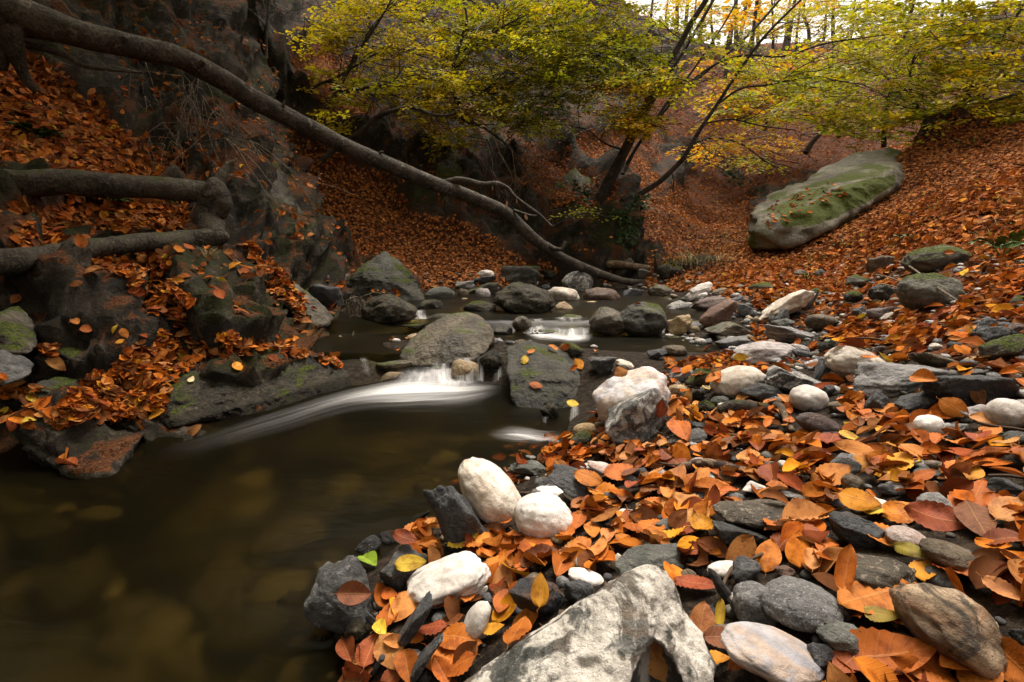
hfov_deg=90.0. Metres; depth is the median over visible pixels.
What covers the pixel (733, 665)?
beech leaf
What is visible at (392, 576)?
stone
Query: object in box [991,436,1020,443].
beech leaf
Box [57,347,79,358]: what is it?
rock outcrop
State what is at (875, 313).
boulder
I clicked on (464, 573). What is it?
stone
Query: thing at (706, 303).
stone slab
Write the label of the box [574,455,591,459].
beech leaf
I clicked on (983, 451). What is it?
beech leaf
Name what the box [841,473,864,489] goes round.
stone
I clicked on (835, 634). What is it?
boulder
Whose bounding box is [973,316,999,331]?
stone
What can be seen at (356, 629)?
stone
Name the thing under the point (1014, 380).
stone slab
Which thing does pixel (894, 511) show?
beech leaf
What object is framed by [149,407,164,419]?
beech leaf
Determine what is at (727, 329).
stone slab
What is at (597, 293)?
boulder
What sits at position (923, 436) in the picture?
beech leaf
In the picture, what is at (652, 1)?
ridge tree
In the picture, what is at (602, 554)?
beech leaf
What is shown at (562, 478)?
cobble
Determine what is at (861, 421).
beech leaf
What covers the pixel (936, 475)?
stone slab
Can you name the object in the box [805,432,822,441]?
beech leaf
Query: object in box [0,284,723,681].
water
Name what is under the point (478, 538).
beech leaf
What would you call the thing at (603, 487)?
beech leaf
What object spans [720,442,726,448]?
beech leaf
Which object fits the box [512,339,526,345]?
boulder
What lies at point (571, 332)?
waterfall
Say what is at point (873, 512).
beech leaf
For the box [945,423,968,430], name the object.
stone
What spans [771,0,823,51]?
ridge tree
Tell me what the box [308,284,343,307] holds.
boulder
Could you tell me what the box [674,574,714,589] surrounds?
beech leaf
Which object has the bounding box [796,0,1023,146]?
broadleaf tree
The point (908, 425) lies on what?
beech leaf
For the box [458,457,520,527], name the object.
stone
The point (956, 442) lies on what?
beech leaf
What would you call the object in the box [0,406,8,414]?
beech leaf
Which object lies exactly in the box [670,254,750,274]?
earth bank
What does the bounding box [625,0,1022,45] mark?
sky
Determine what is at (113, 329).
beech leaf
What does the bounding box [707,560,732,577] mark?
pebble
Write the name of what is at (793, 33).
ridge tree
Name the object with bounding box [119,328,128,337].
beech leaf
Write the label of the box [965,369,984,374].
stone slab
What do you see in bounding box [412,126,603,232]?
dead bush
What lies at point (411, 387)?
waterfall
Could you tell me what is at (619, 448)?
beech leaf
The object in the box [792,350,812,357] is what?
stone
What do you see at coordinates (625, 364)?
stone
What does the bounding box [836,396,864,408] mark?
beech leaf
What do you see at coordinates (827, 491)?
beech leaf
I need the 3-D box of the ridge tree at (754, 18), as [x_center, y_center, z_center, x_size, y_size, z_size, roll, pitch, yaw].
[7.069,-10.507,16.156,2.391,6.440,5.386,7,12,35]
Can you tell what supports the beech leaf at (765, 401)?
on the leaf litter at (92, 394)
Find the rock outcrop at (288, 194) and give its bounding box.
[270,162,302,213]
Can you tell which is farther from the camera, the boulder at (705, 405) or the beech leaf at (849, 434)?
the boulder at (705, 405)
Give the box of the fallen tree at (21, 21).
[0,0,644,284]
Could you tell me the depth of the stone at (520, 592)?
0.90 m
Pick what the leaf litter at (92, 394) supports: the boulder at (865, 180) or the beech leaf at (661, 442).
the beech leaf at (661, 442)
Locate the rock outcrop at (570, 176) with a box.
[544,168,594,196]
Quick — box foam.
[517,434,539,438]
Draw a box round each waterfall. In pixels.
[355,382,468,396]
[416,311,424,318]
[416,369,459,385]
[442,366,446,379]
[459,373,470,382]
[531,333,582,339]
[568,318,574,336]
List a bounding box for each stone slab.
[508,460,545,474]
[534,477,552,485]
[615,258,635,276]
[665,428,707,444]
[691,296,725,310]
[699,298,737,326]
[703,322,751,336]
[823,385,837,394]
[852,362,950,398]
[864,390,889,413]
[870,497,885,513]
[894,391,935,413]
[907,352,954,366]
[913,468,945,480]
[921,375,1019,406]
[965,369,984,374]
[986,477,1023,495]
[1012,374,1022,385]
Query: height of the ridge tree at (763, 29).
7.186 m
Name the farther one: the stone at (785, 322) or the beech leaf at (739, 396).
the stone at (785, 322)
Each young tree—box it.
[247,0,291,58]
[458,0,491,52]
[799,94,840,154]
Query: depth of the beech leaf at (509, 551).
1.13 m
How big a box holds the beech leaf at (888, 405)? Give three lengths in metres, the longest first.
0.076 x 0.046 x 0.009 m
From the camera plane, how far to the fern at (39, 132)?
3.56 m
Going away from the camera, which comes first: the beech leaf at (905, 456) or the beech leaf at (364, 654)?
the beech leaf at (364, 654)
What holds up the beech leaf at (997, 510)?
on the beech leaf at (974, 517)
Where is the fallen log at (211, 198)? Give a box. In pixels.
[0,158,236,274]
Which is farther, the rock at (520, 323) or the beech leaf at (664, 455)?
the rock at (520, 323)
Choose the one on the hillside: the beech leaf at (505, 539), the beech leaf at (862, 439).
the beech leaf at (862, 439)
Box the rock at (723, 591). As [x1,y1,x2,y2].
[707,567,731,602]
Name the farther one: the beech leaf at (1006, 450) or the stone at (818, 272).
the stone at (818, 272)
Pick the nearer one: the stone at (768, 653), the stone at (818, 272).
the stone at (768, 653)
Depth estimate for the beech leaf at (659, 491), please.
1.23 m
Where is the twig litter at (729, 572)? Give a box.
[517,275,1023,626]
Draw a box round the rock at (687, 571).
[680,569,696,575]
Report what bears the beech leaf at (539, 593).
on the stone at (520, 592)
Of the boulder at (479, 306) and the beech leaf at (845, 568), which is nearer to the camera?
the beech leaf at (845, 568)
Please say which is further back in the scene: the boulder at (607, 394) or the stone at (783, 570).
the boulder at (607, 394)
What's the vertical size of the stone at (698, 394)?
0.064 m
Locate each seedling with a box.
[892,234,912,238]
[967,229,1023,255]
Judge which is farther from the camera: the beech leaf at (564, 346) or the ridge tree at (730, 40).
the ridge tree at (730, 40)
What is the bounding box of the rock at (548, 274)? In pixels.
[542,270,556,277]
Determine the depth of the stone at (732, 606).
0.75 m
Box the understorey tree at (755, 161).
[638,0,938,178]
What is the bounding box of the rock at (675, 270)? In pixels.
[670,265,684,276]
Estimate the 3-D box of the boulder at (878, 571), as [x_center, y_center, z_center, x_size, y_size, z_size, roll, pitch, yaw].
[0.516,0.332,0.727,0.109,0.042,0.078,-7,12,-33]
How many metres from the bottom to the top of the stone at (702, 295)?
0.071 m
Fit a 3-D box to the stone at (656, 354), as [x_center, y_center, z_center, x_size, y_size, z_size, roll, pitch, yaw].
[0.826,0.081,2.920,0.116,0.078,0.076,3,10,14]
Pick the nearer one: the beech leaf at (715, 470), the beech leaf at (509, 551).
the beech leaf at (509, 551)
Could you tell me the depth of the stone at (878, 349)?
1.95 m
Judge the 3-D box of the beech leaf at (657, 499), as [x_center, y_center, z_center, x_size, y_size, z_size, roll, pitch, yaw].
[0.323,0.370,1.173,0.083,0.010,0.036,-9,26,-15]
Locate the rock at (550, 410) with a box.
[539,402,559,418]
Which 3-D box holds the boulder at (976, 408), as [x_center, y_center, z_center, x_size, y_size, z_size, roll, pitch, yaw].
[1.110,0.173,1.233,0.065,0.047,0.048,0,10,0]
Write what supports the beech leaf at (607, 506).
on the leaf litter at (92, 394)
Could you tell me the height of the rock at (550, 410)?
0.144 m
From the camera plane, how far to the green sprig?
7.59 m
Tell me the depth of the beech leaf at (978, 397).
1.27 m
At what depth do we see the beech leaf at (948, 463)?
1.00 m
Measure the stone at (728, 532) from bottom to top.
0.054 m
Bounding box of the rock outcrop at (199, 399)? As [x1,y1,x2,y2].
[159,343,351,427]
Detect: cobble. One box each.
[514,491,572,537]
[536,486,562,495]
[548,464,597,498]
[761,575,843,633]
[764,365,819,390]
[789,384,828,410]
[916,492,952,507]
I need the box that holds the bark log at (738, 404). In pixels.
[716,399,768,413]
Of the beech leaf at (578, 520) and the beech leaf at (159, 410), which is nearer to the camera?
the beech leaf at (578, 520)
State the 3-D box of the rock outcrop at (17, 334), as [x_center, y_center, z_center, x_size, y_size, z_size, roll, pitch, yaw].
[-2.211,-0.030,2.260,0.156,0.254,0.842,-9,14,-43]
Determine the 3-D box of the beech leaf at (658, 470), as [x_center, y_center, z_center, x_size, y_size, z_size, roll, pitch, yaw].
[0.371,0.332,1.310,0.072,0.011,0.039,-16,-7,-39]
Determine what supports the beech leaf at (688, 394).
on the hillside
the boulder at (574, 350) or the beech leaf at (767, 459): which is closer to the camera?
the beech leaf at (767, 459)
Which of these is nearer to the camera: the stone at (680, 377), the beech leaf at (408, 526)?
the beech leaf at (408, 526)
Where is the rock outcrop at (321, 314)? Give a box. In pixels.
[282,283,333,327]
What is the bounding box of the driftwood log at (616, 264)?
[606,260,653,270]
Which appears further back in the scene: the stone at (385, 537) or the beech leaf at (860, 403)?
the beech leaf at (860, 403)
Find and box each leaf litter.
[0,7,1023,464]
[0,182,1023,681]
[137,0,1023,290]
[362,8,1019,207]
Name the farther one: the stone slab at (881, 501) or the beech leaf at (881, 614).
the stone slab at (881, 501)
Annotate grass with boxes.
[659,231,745,267]
[780,123,1023,279]
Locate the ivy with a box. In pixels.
[569,92,752,257]
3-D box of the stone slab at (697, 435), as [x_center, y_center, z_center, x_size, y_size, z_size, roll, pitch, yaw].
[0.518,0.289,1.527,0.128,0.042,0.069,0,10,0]
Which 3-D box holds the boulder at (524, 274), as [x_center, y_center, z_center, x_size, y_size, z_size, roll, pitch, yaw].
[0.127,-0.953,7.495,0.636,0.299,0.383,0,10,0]
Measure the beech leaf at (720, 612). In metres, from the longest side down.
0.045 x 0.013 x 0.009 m
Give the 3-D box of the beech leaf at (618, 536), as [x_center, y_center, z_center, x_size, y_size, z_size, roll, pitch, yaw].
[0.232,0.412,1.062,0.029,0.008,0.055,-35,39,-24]
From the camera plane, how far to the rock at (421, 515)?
1.44 m
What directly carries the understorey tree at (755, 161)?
on the hillside
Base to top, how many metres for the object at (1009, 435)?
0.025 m
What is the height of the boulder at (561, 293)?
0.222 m
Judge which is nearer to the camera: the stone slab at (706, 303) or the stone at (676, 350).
the stone at (676, 350)
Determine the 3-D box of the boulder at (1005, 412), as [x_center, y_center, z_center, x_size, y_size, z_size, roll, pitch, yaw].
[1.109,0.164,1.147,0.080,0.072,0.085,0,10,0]
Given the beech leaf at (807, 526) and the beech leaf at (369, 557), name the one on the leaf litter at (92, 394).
the beech leaf at (807, 526)
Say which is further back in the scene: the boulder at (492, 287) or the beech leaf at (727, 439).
the boulder at (492, 287)
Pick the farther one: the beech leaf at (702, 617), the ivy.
the ivy
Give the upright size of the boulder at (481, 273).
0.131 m
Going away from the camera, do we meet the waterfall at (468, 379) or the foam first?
the foam
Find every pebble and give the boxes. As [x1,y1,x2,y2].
[463,601,490,638]
[480,586,487,594]
[568,567,603,587]
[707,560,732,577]
[731,456,740,462]
[731,555,761,583]
[732,581,777,626]
[742,481,765,493]
[777,460,799,474]
[827,401,841,412]
[828,511,883,548]
[884,525,925,545]
[923,347,932,352]
[929,343,942,349]
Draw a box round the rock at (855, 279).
[845,274,868,286]
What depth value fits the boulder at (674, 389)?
2.05 m
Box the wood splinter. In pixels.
[772,401,794,432]
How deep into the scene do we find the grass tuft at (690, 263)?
6.87 m
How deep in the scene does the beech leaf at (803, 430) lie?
1.38 m
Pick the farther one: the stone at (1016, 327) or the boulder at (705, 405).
the boulder at (705, 405)
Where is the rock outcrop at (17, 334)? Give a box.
[0,306,37,354]
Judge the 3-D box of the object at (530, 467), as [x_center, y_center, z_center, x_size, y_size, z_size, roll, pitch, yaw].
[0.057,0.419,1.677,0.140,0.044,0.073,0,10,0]
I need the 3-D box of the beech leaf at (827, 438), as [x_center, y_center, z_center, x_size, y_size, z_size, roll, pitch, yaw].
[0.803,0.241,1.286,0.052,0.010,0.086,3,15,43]
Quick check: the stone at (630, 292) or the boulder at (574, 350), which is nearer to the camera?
the boulder at (574, 350)
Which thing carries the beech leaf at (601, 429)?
on the hillside
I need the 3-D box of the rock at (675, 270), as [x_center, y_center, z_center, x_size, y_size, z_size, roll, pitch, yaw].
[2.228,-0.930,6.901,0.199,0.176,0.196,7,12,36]
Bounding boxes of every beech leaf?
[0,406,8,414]
[20,417,35,422]
[26,391,38,403]
[45,351,65,370]
[69,318,79,323]
[79,324,91,331]
[111,324,117,333]
[113,339,124,343]
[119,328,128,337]
[124,381,131,391]
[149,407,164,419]
[154,347,168,360]
[232,361,242,370]
[331,580,371,604]
[335,635,354,662]
[345,665,372,681]
[355,633,379,673]
[358,550,376,565]
[370,603,398,633]
[372,618,385,633]
[373,626,402,669]
[380,668,400,681]
[381,586,396,599]
[391,528,417,543]
[394,554,426,571]
[394,645,417,681]
[400,522,416,545]
[410,633,427,643]
[417,619,450,634]
[421,540,437,547]
[421,643,454,670]
[425,517,435,523]
[431,622,482,649]
[431,655,451,681]
[433,601,463,606]
[447,532,478,547]
[448,651,478,676]
[457,532,495,547]
[459,594,474,601]
[476,549,490,557]
[483,522,505,535]
[483,551,506,585]
[483,622,504,634]
[491,560,512,595]
[493,585,509,613]
[498,547,515,555]
[500,529,516,543]
[503,616,531,647]
[509,527,552,552]
[512,608,538,624]
[514,543,558,568]
[515,562,531,570]
[521,355,528,363]
[527,381,542,387]
[531,572,548,609]
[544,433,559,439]
[552,553,573,576]
[559,526,574,535]
[559,536,576,553]
[560,343,570,350]
[567,399,578,406]
[570,469,602,485]
[570,510,586,528]
[571,496,584,507]
[571,536,592,548]
[574,358,583,368]
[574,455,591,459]
[584,518,599,537]
[587,482,617,506]
[589,545,608,562]
[591,436,605,443]
[596,425,604,431]
[598,448,609,455]
[600,527,616,542]
[602,504,611,509]
[604,463,632,479]
[613,517,627,532]
[615,533,633,547]
[616,443,624,454]
[616,493,628,502]
[616,509,628,516]
[618,451,634,459]
[618,466,640,475]
[621,504,642,532]
[623,439,639,445]
[624,479,641,488]
[633,447,645,450]
[633,461,645,466]
[635,518,665,533]
[640,483,658,493]
[640,497,662,507]
[642,442,656,449]
[642,455,663,467]
[647,450,658,454]
[648,642,667,681]
[649,467,663,473]
[651,525,689,538]
[655,400,666,416]
[656,439,668,445]
[657,444,686,466]
[657,464,685,495]
[657,483,668,494]
[661,488,699,509]
[667,416,690,441]
[668,395,683,414]
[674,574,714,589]
[675,522,694,535]
[677,440,688,445]
[681,473,693,491]
[681,541,709,554]
[682,476,730,498]
[683,389,691,403]
[683,404,698,414]
[685,507,709,534]
[690,510,713,529]
[690,601,715,633]
[691,443,702,453]
[703,625,724,648]
[704,466,718,475]
[705,371,720,383]
[709,650,729,663]
[715,598,724,623]
[716,412,740,427]
[719,470,744,475]
[719,485,738,491]
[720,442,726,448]
[721,436,737,443]
[725,658,743,670]
[734,353,748,360]
[735,394,748,398]
[736,448,759,461]
[737,431,749,443]
[748,440,764,450]
[755,412,765,418]
[755,538,781,574]
[757,462,778,480]
[760,458,776,461]
[761,433,777,439]
[763,398,776,402]
[763,418,772,427]
[763,518,793,531]
[766,479,787,490]
[770,532,788,551]
[771,430,783,434]
[775,497,829,521]
[776,444,789,454]
[777,394,789,401]
[783,415,794,421]
[786,407,792,413]
[790,444,809,451]
[791,470,805,474]
[794,513,826,541]
[796,428,809,433]
[804,547,822,572]
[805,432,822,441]
[810,463,850,485]
[811,494,825,502]
[815,541,836,549]
[820,432,843,444]
[821,448,835,454]
[824,488,841,500]
[831,487,881,510]
[832,651,864,672]
[833,626,936,674]
[834,544,856,589]
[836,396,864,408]
[836,403,848,412]
[837,428,858,439]
[837,564,916,613]
[846,410,859,420]
[853,407,871,416]
[853,416,864,426]
[853,455,871,473]
[855,437,873,442]
[860,354,878,357]
[860,412,879,420]
[863,605,898,621]
[864,508,883,513]
[865,465,878,476]
[868,522,893,547]
[870,453,886,467]
[872,403,894,412]
[874,451,913,481]
[875,425,885,433]
[879,500,913,523]
[891,541,926,557]
[894,423,919,433]
[896,500,966,531]
[899,469,935,485]
[902,648,957,681]
[908,558,935,581]
[909,368,937,381]
[910,426,929,442]
[912,453,934,457]
[923,560,971,575]
[929,432,948,443]
[933,448,957,456]
[936,396,968,416]
[939,460,955,472]
[939,654,970,669]
[941,437,966,445]
[942,305,960,313]
[944,249,954,253]
[947,478,993,508]
[953,493,996,536]
[956,670,1003,681]
[962,448,986,461]
[963,465,984,479]
[964,430,991,442]
[968,411,998,424]
[970,389,986,404]
[971,547,1020,558]
[976,572,1023,600]
[978,426,1002,434]
[978,446,1010,458]
[983,489,1000,504]
[983,527,1023,544]
[988,496,1023,521]
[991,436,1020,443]
[1001,636,1023,681]
[1004,569,1014,584]
[1011,445,1023,462]
[1015,378,1023,385]
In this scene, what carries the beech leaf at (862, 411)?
on the leaf litter at (92, 394)
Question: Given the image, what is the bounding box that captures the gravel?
[339,247,1023,666]
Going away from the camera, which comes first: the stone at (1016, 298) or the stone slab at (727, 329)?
the stone at (1016, 298)
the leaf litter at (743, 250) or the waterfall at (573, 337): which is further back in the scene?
the leaf litter at (743, 250)
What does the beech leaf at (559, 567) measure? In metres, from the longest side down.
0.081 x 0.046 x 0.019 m
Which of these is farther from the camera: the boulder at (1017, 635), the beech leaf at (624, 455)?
the beech leaf at (624, 455)
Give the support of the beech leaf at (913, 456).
on the leaf litter at (92, 394)
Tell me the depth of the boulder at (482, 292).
5.95 m
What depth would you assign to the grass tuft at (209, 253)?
3.08 m
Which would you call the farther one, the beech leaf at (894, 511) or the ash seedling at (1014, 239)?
the ash seedling at (1014, 239)
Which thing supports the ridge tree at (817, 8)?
on the hillside
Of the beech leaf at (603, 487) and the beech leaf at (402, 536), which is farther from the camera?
the beech leaf at (603, 487)
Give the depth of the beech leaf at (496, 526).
1.27 m
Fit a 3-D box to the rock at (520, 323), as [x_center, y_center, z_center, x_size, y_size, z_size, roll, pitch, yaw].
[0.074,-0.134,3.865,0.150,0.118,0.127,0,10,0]
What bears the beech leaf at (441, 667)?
on the leaf litter at (92, 394)
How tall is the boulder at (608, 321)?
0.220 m
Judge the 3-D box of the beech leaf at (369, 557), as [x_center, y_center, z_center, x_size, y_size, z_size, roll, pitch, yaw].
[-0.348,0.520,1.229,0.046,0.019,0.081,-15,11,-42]
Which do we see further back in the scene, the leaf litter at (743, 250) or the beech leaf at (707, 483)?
the leaf litter at (743, 250)
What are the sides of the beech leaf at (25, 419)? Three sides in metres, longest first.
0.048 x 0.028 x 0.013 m
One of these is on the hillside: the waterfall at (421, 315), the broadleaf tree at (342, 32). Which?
the broadleaf tree at (342, 32)
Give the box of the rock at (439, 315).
[428,313,447,317]
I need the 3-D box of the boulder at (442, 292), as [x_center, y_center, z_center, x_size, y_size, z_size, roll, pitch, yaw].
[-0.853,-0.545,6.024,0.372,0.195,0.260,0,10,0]
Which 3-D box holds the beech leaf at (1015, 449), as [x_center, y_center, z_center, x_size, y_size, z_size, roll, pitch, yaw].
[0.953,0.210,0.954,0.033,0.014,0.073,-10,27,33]
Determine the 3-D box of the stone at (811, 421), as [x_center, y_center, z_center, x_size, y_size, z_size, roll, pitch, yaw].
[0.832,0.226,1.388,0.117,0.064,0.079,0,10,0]
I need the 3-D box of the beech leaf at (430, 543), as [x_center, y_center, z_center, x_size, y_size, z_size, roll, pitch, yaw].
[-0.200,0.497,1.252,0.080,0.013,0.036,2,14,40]
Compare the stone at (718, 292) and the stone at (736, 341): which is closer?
the stone at (736, 341)
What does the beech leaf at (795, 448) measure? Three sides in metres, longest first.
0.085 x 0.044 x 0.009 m
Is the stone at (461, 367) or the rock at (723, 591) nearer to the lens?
the rock at (723, 591)
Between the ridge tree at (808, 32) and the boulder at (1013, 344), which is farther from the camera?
the ridge tree at (808, 32)
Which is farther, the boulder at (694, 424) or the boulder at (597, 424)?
the boulder at (597, 424)
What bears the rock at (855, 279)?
on the hillside
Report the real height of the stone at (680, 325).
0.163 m
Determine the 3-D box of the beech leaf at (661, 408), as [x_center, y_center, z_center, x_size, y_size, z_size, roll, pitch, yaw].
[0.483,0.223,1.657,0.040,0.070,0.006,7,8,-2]
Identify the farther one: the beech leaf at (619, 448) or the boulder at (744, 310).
the boulder at (744, 310)
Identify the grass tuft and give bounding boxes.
[195,246,220,258]
[664,250,708,268]
[702,251,739,266]
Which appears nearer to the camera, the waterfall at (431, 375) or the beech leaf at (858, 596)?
the beech leaf at (858, 596)
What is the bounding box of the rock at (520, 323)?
[512,316,531,330]
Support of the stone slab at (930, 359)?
on the hillside
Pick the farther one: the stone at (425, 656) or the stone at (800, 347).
the stone at (800, 347)
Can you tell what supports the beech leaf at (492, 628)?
on the hillside
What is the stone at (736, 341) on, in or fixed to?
on the hillside
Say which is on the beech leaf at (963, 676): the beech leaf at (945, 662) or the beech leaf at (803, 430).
the beech leaf at (945, 662)
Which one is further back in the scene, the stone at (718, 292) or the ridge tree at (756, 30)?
the ridge tree at (756, 30)
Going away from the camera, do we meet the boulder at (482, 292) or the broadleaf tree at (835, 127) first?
the boulder at (482, 292)
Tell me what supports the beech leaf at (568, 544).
on the hillside
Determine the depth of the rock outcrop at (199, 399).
2.43 m
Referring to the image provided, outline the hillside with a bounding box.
[0,0,1023,681]
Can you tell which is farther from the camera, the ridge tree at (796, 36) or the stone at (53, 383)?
the ridge tree at (796, 36)
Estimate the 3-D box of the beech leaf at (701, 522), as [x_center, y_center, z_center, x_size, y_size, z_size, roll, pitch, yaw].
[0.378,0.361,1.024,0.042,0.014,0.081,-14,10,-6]
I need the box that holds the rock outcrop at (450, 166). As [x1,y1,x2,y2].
[424,130,462,178]
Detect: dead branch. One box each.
[873,274,942,297]
[897,261,958,300]
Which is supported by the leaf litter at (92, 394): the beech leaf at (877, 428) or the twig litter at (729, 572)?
the beech leaf at (877, 428)
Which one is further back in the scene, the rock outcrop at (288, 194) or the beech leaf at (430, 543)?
the rock outcrop at (288, 194)
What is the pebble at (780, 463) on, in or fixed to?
on the hillside
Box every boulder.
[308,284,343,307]
[346,251,424,299]
[361,294,417,322]
[399,312,494,366]
[424,286,454,297]
[463,301,495,310]
[464,564,716,681]
[468,282,498,293]
[472,276,495,283]
[475,288,490,296]
[477,270,494,276]
[493,282,554,313]
[494,325,512,333]
[500,266,541,284]
[506,341,580,408]
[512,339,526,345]
[529,265,540,271]
[541,284,549,287]
[548,287,579,299]
[559,342,583,356]
[562,271,592,290]
[583,287,619,299]
[589,307,624,335]
[592,366,670,424]
[594,422,601,428]
[605,388,668,445]
[620,301,667,335]
[668,384,686,394]
[684,420,704,428]
[685,368,716,385]
[697,401,715,411]
[709,365,765,397]
[710,396,727,405]
[737,303,755,316]
[748,147,905,250]
[753,317,759,322]
[759,290,815,321]
[768,308,789,321]
[814,619,858,653]
[854,553,919,588]
[866,307,901,321]
[868,284,895,300]
[888,583,1006,679]
[896,273,964,310]
[901,244,971,273]
[919,538,975,576]
[956,404,985,418]
[978,333,1023,359]
[983,398,1023,427]
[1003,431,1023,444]
[1008,629,1023,643]
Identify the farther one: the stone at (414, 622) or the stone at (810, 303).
the stone at (810, 303)
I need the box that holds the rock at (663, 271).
[656,263,672,278]
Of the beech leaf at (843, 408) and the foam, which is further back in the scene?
the foam
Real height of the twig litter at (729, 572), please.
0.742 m
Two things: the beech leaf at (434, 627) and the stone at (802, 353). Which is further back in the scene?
the stone at (802, 353)
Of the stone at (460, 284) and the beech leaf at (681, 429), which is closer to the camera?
the beech leaf at (681, 429)
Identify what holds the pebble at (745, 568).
on the hillside
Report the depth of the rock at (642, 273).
7.29 m
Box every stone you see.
[0,349,33,384]
[35,377,78,396]
[304,555,370,635]
[344,618,367,642]
[355,535,381,552]
[365,611,375,625]
[370,654,384,677]
[375,360,413,371]
[379,530,396,543]
[379,544,419,591]
[380,372,403,381]
[397,591,431,648]
[402,323,424,328]
[406,551,490,608]
[410,633,443,681]
[417,299,443,308]
[418,671,431,681]
[423,485,485,552]
[431,366,447,379]
[449,359,479,381]
[455,281,473,288]
[458,288,468,294]
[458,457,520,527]
[464,283,474,288]
[479,350,503,372]
[509,577,565,616]
[555,301,572,308]
[560,314,581,318]
[564,579,593,602]
[570,430,591,444]
[573,423,596,432]
[587,461,614,479]
[588,357,616,373]
[610,553,620,568]
[615,359,633,369]
[623,289,643,295]
[646,349,666,358]
[653,518,672,529]
[661,345,686,355]
[666,300,690,308]
[667,314,691,334]
[667,368,692,381]
[679,389,704,401]
[684,282,712,300]
[697,292,707,298]
[711,288,725,295]
[712,499,786,530]
[712,520,769,545]
[715,336,750,348]
[720,621,825,681]
[730,598,737,618]
[731,341,795,364]
[732,296,749,300]
[739,383,782,401]
[748,282,774,290]
[763,324,814,342]
[770,318,794,325]
[774,565,795,576]
[779,488,807,498]
[790,344,809,351]
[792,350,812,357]
[793,269,806,274]
[795,412,840,432]
[801,288,818,309]
[804,314,839,330]
[804,359,817,368]
[807,642,833,670]
[813,360,831,381]
[815,269,824,275]
[817,339,839,354]
[823,345,885,377]
[830,453,860,473]
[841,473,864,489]
[843,290,862,302]
[851,306,865,315]
[863,437,877,442]
[871,346,884,353]
[877,483,897,495]
[879,312,893,319]
[913,415,944,433]
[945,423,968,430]
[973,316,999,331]
[974,326,1009,340]
[997,322,1010,325]
[1005,323,1023,331]
[1009,295,1023,304]
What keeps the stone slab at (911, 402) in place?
on the hillside
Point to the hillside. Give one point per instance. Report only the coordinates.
(100, 302)
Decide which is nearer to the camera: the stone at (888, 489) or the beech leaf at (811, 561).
the beech leaf at (811, 561)
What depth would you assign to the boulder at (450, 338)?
3.11 m
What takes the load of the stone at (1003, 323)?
on the hillside
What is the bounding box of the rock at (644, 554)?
[615,543,683,575]
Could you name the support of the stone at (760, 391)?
on the hillside
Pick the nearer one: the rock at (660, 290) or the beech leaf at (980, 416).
the beech leaf at (980, 416)
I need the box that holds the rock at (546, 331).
[526,329,559,334]
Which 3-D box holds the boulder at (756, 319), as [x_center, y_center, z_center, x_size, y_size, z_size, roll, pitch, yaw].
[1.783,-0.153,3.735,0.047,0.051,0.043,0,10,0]
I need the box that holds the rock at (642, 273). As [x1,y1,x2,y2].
[637,269,651,278]
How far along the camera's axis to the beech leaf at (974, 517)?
0.80 m
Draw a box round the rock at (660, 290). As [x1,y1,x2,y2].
[648,285,671,296]
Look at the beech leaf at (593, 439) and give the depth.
1.77 m
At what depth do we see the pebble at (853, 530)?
0.83 m
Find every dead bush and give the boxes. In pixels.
[50,26,353,244]
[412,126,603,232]
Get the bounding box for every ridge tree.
[629,0,669,16]
[649,0,701,70]
[654,3,693,33]
[657,0,700,36]
[664,0,712,32]
[689,0,741,44]
[690,0,729,31]
[699,2,737,48]
[711,4,787,63]
[713,0,786,115]
[714,7,767,49]
[720,0,773,92]
[738,2,799,47]
[745,0,779,50]
[770,0,801,50]
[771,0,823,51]
[776,0,851,72]
[781,0,833,49]
[782,0,846,50]
[796,3,835,48]
[800,0,854,51]
[806,0,862,37]
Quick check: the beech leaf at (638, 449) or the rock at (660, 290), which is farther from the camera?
the rock at (660, 290)
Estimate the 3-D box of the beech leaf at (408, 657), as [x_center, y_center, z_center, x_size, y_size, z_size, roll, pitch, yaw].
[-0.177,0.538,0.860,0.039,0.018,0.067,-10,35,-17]
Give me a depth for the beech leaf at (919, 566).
0.73 m
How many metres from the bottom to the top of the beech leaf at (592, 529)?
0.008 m
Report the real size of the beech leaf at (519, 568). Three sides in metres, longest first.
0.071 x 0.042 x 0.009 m
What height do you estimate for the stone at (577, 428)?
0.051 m
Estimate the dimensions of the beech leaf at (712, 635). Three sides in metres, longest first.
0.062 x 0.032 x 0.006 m
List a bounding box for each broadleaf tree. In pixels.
[273,0,512,163]
[391,0,605,195]
[500,0,982,204]
[695,0,974,151]
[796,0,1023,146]
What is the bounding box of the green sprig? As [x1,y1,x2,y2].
[542,204,630,225]
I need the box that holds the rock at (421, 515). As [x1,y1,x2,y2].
[411,510,429,522]
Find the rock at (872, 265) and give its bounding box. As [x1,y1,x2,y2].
[865,255,894,272]
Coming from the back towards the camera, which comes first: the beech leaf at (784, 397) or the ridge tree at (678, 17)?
the ridge tree at (678, 17)
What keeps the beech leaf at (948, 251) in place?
on the boulder at (928, 259)
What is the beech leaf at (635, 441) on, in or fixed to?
on the hillside
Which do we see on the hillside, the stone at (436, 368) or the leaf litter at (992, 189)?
the leaf litter at (992, 189)
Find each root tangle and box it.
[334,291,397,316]
[677,261,721,281]

